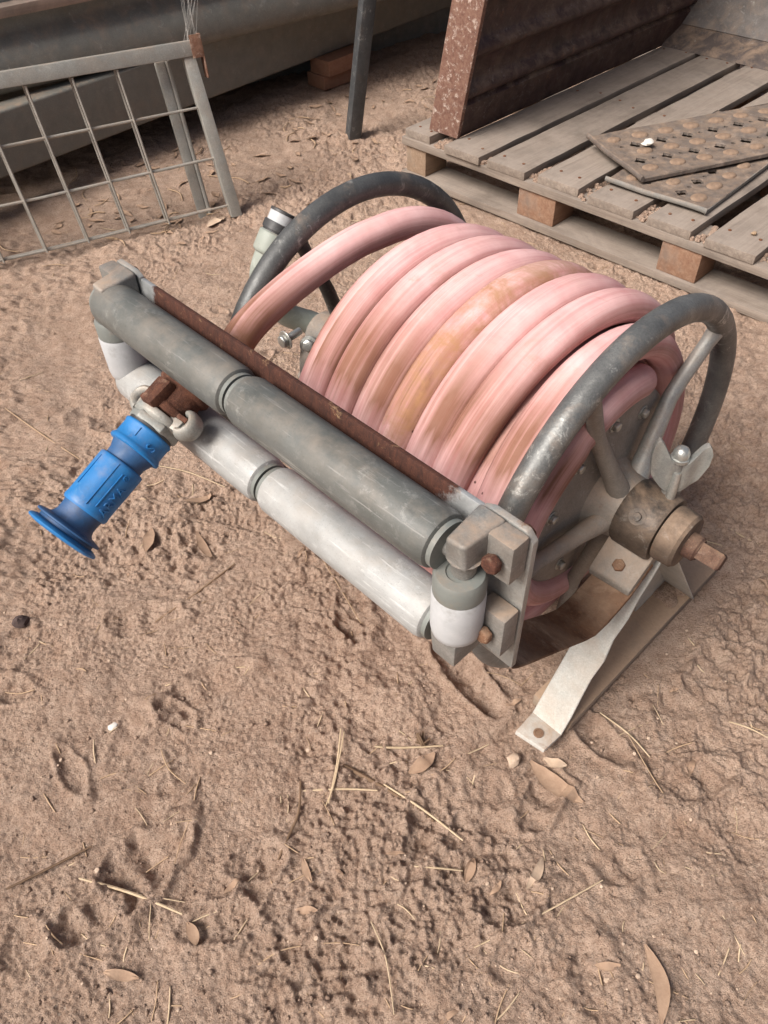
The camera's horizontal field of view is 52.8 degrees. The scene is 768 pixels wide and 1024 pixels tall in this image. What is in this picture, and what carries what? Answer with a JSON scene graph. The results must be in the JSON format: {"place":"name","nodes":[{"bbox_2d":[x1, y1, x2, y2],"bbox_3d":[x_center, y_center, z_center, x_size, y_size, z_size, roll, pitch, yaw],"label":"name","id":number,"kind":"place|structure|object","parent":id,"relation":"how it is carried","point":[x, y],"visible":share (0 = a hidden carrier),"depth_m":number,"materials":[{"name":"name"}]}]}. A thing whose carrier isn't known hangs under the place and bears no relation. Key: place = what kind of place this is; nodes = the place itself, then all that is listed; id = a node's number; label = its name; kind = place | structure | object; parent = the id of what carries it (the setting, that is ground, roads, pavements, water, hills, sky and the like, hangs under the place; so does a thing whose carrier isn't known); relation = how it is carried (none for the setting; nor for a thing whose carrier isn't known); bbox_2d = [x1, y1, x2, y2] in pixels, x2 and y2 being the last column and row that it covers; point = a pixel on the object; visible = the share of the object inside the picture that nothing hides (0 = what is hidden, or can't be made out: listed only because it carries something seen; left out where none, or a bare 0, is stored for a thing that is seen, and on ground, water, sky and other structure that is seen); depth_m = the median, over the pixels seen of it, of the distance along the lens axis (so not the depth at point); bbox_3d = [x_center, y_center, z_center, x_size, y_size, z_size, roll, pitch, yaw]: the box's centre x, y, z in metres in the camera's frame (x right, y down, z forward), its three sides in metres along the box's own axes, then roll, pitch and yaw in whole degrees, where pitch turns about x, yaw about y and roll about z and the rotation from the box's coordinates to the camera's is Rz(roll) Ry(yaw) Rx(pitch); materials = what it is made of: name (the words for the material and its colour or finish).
{"place":"outdoors","nodes":[
{"label":"outdoors","id":0,"kind":"place"},
{"bbox_2d":[0,31,767,1023],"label":"ground","id":1,"kind":"structure","parent":0,"point":[238,701],"depth_m":1.13,"materials":[{"name":"soil"}]},
{"bbox_2d":[11,615,29,627],"bbox_3d":[-0.597,0.180,1.271,0.023,0.022,0.023,14,49,14],"label":"dark stone","id":2,"kind":"object","parent":1,"relation":"on","point":[19,621],"visible":1,"depth_m":1.26,"materials":[{"name":"stone"}]},
{"bbox_2d":[5,408,78,458],"bbox_3d":[-0.712,-0.164,1.604,0.245,0.016,0.004,28,54,25],"label":"straw stalk","id":3,"kind":"object","parent":1,"relation":"on","point":[40,432],"visible":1,"depth_m":1.60,"materials":[{"name":"beige plant"}]},
{"bbox_2d":[6,845,91,889],"bbox_3d":[-0.434,0.462,1.004,0.110,0.005,0.003,-23,50,-19],"label":"twig","id":4,"kind":"object","parent":1,"relation":"on","point":[45,869],"visible":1,"depth_m":1.00,"materials":[{"name":"brown wood"}]},
{"bbox_2d":[108,722,116,730],"bbox_3d":[-0.402,0.317,1.144,0.014,0.005,0.011,-36,56,-28],"label":"white chip","id":5,"kind":"object","parent":1,"relation":"on","point":[113,725],"visible":1,"depth_m":1.14,"materials":[{"name":"white stone"}]},
{"bbox_2d":[0,33,241,262],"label":"panel","id":6,"kind":"object","parent":1,"relation":"on","point":[189,51],"visible":0.99,"depth_m":2.03,"materials":[{"name":"metal"}]},
{"bbox_2d":[181,0,196,40],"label":"cobweb","id":7,"kind":"object","parent":6,"relation":"on","point":[190,19],"visible":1,"depth_m":1.99},
{"bbox_2d":[103,969,138,981],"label":"dry leaf","id":8,"kind":"object","parent":1,"relation":"on","point":[121,975],"visible":1,"depth_m":0.92,"materials":[{"name":"beige plant"}]},
{"bbox_2d":[78,877,182,914],"bbox_3d":[-0.320,0.483,0.977,0.147,0.007,0.007,12,48,12],"label":"straw stalk","id":9,"kind":"object","parent":1,"relation":"on","point":[134,894],"visible":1,"depth_m":0.98,"materials":[{"name":"beige plant"}]},
{"bbox_2d":[143,528,154,551],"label":"dry leaf","id":10,"kind":"object","parent":1,"relation":"on","point":[148,538],"visible":1,"depth_m":1.39,"materials":[{"name":"beige plant"}]},
{"bbox_2d":[137,893,184,902],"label":"straw stalk","id":11,"kind":"object","parent":1,"relation":"on","point":[168,899],"visible":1,"depth_m":0.98,"materials":[{"name":"beige plant"}]},
{"bbox_2d":[161,750,185,783],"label":"twig","id":12,"kind":"object","parent":1,"relation":"on","point":[170,770],"visible":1,"depth_m":1.09,"materials":[{"name":"plant"}]},
{"bbox_2d":[159,466,224,486],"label":"straw stalk","id":13,"kind":"object","parent":1,"relation":"on","point":[191,473],"visible":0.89,"depth_m":1.50,"materials":[{"name":"beige plant"}]},
{"bbox_2d":[186,921,198,945],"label":"dry leaf","id":14,"kind":"object","parent":1,"relation":"on","point":[192,932],"visible":1,"depth_m":0.95,"materials":[{"name":"beige plant"}]},
{"bbox_2d":[155,563,234,622],"bbox_3d":[-0.316,0.136,1.308,0.007,0.009,0.166,35,57,29],"label":"straw stalk","id":15,"kind":"object","parent":1,"relation":"on","point":[198,591],"visible":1,"depth_m":1.31,"materials":[{"name":"beige plant"}]},
{"bbox_2d":[185,493,214,502],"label":"dry leaf","id":16,"kind":"object","parent":1,"relation":"on","point":[200,499],"visible":1,"depth_m":1.45,"materials":[{"name":"brown plant"}]},
{"bbox_2d":[196,531,211,556],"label":"dry leaf","id":17,"kind":"object","parent":1,"relation":"on","point":[203,547],"visible":1,"depth_m":1.38,"materials":[{"name":"beige plant"}]},
{"bbox_2d":[207,216,224,226],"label":"dry leaf","id":18,"kind":"object","parent":1,"relation":"on","point":[213,221],"visible":1,"depth_m":2.22,"materials":[{"name":"brown plant"}]},
{"bbox_2d":[0,0,450,101],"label":"steel trough","id":19,"kind":"object","parent":1,"relation":"on","point":[86,29],"visible":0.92,"depth_m":2.31,"materials":[{"name":"grey paint"}]},
{"bbox_2d":[0,0,91,18],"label":"top board","id":20,"kind":"object","parent":19,"relation":"on","point":[12,8],"visible":1,"depth_m":2.09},
{"bbox_2d":[277,781,301,859],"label":"twig","id":21,"kind":"object","parent":1,"relation":"on","point":[294,823],"visible":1,"depth_m":1.04,"materials":[{"name":"brown wood"}]},
{"bbox_2d":[301,858,311,882],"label":"dry leaf","id":22,"kind":"object","parent":1,"relation":"on","point":[306,873],"visible":1,"depth_m":0.99,"materials":[{"name":"beige plant"}]},
{"bbox_2d":[307,69,351,89],"bbox_3d":[-0.183,-1.689,2.981,0.210,0.048,0.100,-35,55,-27],"label":"brick","id":23,"kind":"object","parent":1,"relation":"on","point":[319,81],"visible":0.6,"depth_m":2.94,"materials":[{"name":"red brick"}]},
{"bbox_2d":[310,44,353,76],"bbox_3d":[-0.171,-1.719,2.939,0.100,0.053,0.210,32,56,28],"label":"brick","id":24,"kind":"object","parent":23,"relation":"on","point":[333,63],"visible":0.56,"depth_m":2.89,"materials":[{"name":"red brick"}]},
{"bbox_2d":[0,0,451,177],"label":"steel beam","id":25,"kind":"structure","parent":24,"relation":"on","point":[236,62],"depth_m":2.46,"materials":[{"name":"grey metal"}]},
{"bbox_2d":[328,728,341,802],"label":"straw stalk","id":26,"kind":"object","parent":1,"relation":"on","point":[336,763],"visible":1,"depth_m":1.09,"materials":[{"name":"beige plant"}]},
{"bbox_2d":[325,731,344,805],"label":"straw stalk","id":27,"kind":"object","parent":1,"relation":"on","point":[337,767],"visible":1,"depth_m":1.08,"materials":[{"name":"beige plant"}]},
{"bbox_2d":[303,788,377,791],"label":"straw stalk","id":28,"kind":"object","parent":1,"relation":"on","point":[360,789],"visible":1,"depth_m":1.06,"materials":[{"name":"beige plant"}]},
{"bbox_2d":[324,562,361,623],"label":"straw stalk","id":29,"kind":"object","parent":1,"relation":"on","point":[343,593],"visible":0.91,"depth_m":1.29,"materials":[{"name":"beige plant"}]},
{"bbox_2d":[345,0,376,139],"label":"steel post","id":30,"kind":"object","parent":1,"relation":"on","point":[366,9],"depth_m":2.44,"materials":[{"name":"grey metal"}]},
{"bbox_2d":[0,97,763,1017],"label":"pebbles","id":31,"kind":"object","parent":1,"relation":"on","point":[606,979],"visible":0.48,"depth_m":0.99,"materials":[{"name":"stone"}]},
{"bbox_2d":[371,921,394,1014],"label":"straw stalk","id":32,"kind":"object","parent":1,"relation":"on","point":[387,966],"visible":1,"depth_m":0.91,"materials":[{"name":"beige plant"}]},
{"bbox_2d":[0,89,767,1023],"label":"straw scraps","id":33,"kind":"object","parent":1,"relation":"on","point":[392,877],"visible":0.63,"depth_m":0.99,"materials":[{"name":"beige plant"}]},
{"bbox_2d":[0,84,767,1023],"bbox_3d":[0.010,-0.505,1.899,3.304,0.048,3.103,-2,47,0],"label":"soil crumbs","id":34,"kind":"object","parent":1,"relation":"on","point":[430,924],"visible":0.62,"depth_m":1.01,"materials":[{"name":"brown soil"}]},
{"bbox_2d":[0,79,767,1023],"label":"leaf scraps","id":35,"kind":"object","parent":1,"relation":"on","point":[606,965],"visible":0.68,"depth_m":2.21,"materials":[{"name":"beige plant"}]},
{"bbox_2d":[343,764,433,821],"bbox_3d":[0.006,0.387,1.072,0.148,0.011,0.007,24,52,22],"label":"stalk","id":36,"kind":"object","parent":1,"relation":"on","point":[362,775],"visible":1,"depth_m":1.08,"materials":[{"name":"brown plant"}]},
{"bbox_2d":[375,745,442,748],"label":"straw stalk","id":37,"kind":"object","parent":1,"relation":"on","point":[404,747],"visible":1,"depth_m":1.11,"materials":[{"name":"beige plant"}]},
{"bbox_2d":[89,171,736,751],"bbox_3d":[0.096,-0.090,1.101,0.653,0.593,0.769,-36,55,-28],"label":"hose reel","id":38,"kind":"object","parent":1,"relation":"on","point":[375,517],"visible":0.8,"depth_m":0.86,"materials":[{"name":"metal"}]},
{"bbox_2d":[140,206,684,619],"bbox_3d":[0.076,-0.089,1.059,0.644,0.480,0.442,-36,55,-28],"label":"fire hose","id":39,"kind":"object","parent":38,"relation":"on","point":[457,350],"visible":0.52,"depth_m":0.89,"materials":[{"name":"pink rubber"}]},
{"bbox_2d":[29,385,203,558],"bbox_3d":[-0.300,-0.040,0.871,0.107,0.130,0.199,30,55,26],"label":"hose nozzle","id":40,"kind":"object","parent":39,"relation":"attached to","point":[104,485],"visible":0.95,"depth_m":0.85,"materials":[{"name":"blue plastic"}]},
{"bbox_2d":[408,752,434,773],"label":"dry leaf","id":41,"kind":"object","parent":1,"relation":"on","point":[420,765],"visible":1,"depth_m":1.09,"materials":[{"name":"brown plant"}]},
{"bbox_2d":[415,731,430,746],"bbox_3d":[0.055,0.325,1.111,0.022,0.013,0.019,-33,54,-26],"label":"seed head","id":42,"kind":"object","parent":1,"relation":"on","point":[420,740],"visible":1,"depth_m":1.11},
{"bbox_2d":[384,784,462,840],"bbox_3d":[0.053,0.404,1.045,0.130,0.003,0.005,28,54,25],"label":"straw stalk","id":43,"kind":"object","parent":1,"relation":"on","point":[425,811],"visible":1,"depth_m":1.04,"materials":[{"name":"beige plant"}]},
{"bbox_2d":[414,865,462,870],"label":"straw stalk","id":44,"kind":"object","parent":1,"relation":"on","point":[432,867],"visible":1,"depth_m":0.99,"materials":[{"name":"beige plant"}]},
{"bbox_2d":[464,858,475,882],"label":"dry leaf","id":45,"kind":"object","parent":1,"relation":"on","point":[470,869],"visible":1,"depth_m":0.99,"materials":[{"name":"beige plant"}]},
{"bbox_2d":[507,752,520,767],"bbox_3d":[0.185,0.351,1.095,0.025,0.015,0.018,-29,52,-23],"label":"pale pebble","id":46,"kind":"object","parent":1,"relation":"on","point":[514,759],"visible":1,"depth_m":1.09,"materials":[{"name":"stone"}]},
{"bbox_2d":[526,857,543,888],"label":"dry leaf","id":47,"kind":"object","parent":1,"relation":"on","point":[537,873],"visible":1,"depth_m":0.98,"materials":[{"name":"beige plant"}]},
{"bbox_2d":[474,880,602,947],"bbox_3d":[0.192,0.493,0.949,0.185,0.006,0.004,-19,49,-15],"label":"straw stalk","id":48,"kind":"object","parent":1,"relation":"on","point":[557,905],"visible":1,"depth_m":0.96,"materials":[{"name":"beige plant"}]},
{"bbox_2d":[543,757,566,767],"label":"dry leaf","id":49,"kind":"object","parent":1,"relation":"on","point":[555,763],"visible":1,"depth_m":1.09,"materials":[{"name":"beige plant"}]},
{"bbox_2d":[530,760,583,803],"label":"dry leaf","id":50,"kind":"object","parent":1,"relation":"on","point":[554,783],"visible":1,"depth_m":1.07,"materials":[{"name":"brown plant"}]},
{"bbox_2d":[401,46,767,323],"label":"timber pallet","id":51,"kind":"object","parent":1,"relation":"on","point":[526,149],"visible":0.81,"depth_m":2.13,"materials":[{"name":"grey wood"}]},
{"bbox_2d":[429,0,767,138],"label":"steel bin","id":52,"kind":"object","parent":51,"relation":"on","point":[501,59],"visible":1,"depth_m":2.31,"materials":[{"name":"brown metal"}]},
{"bbox_2d":[605,110,767,214],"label":"perforated grate","id":53,"kind":"object","parent":51,"relation":"on","point":[723,183],"visible":0.35,"depth_m":1.96,"materials":[{"name":"brown metal"}]},
{"bbox_2d":[586,103,767,182],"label":"perforated grate","id":54,"kind":"object","parent":53,"relation":"on","point":[677,146],"visible":1,"depth_m":2.08,"materials":[{"name":"brown metal"}]},
{"bbox_2d":[641,138,653,145],"bbox_3d":[0.702,-0.983,2.056,0.029,0.017,0.035,29,54,26],"label":"plaster chip","id":55,"kind":"object","parent":54,"relation":"on","point":[648,142],"visible":1,"depth_m":2.05,"materials":[{"name":"white paint"}]},
{"bbox_2d":[600,712,649,756],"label":"straw stalk","id":56,"kind":"object","parent":1,"relation":"on","point":[630,735],"visible":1,"depth_m":1.12,"materials":[{"name":"beige plant"}]},
{"bbox_2d":[644,944,670,1023],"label":"dry leaf","id":57,"kind":"object","parent":1,"relation":"on","point":[661,984],"visible":1,"depth_m":0.89,"materials":[{"name":"beige plant"}]},
{"bbox_2d":[628,735,686,824],"bbox_3d":[0.374,0.369,1.069,0.006,0.007,0.137,-17,49,-14],"label":"straw stalk","id":58,"kind":"object","parent":1,"relation":"on","point":[648,769],"visible":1,"depth_m":1.08,"materials":[{"name":"beige plant"}]},
{"bbox_2d":[729,721,767,737],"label":"straw stalk","id":59,"kind":"object","parent":1,"relation":"on","point":[748,728],"visible":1,"depth_m":1.11,"materials":[{"name":"beige plant"}]}
]}

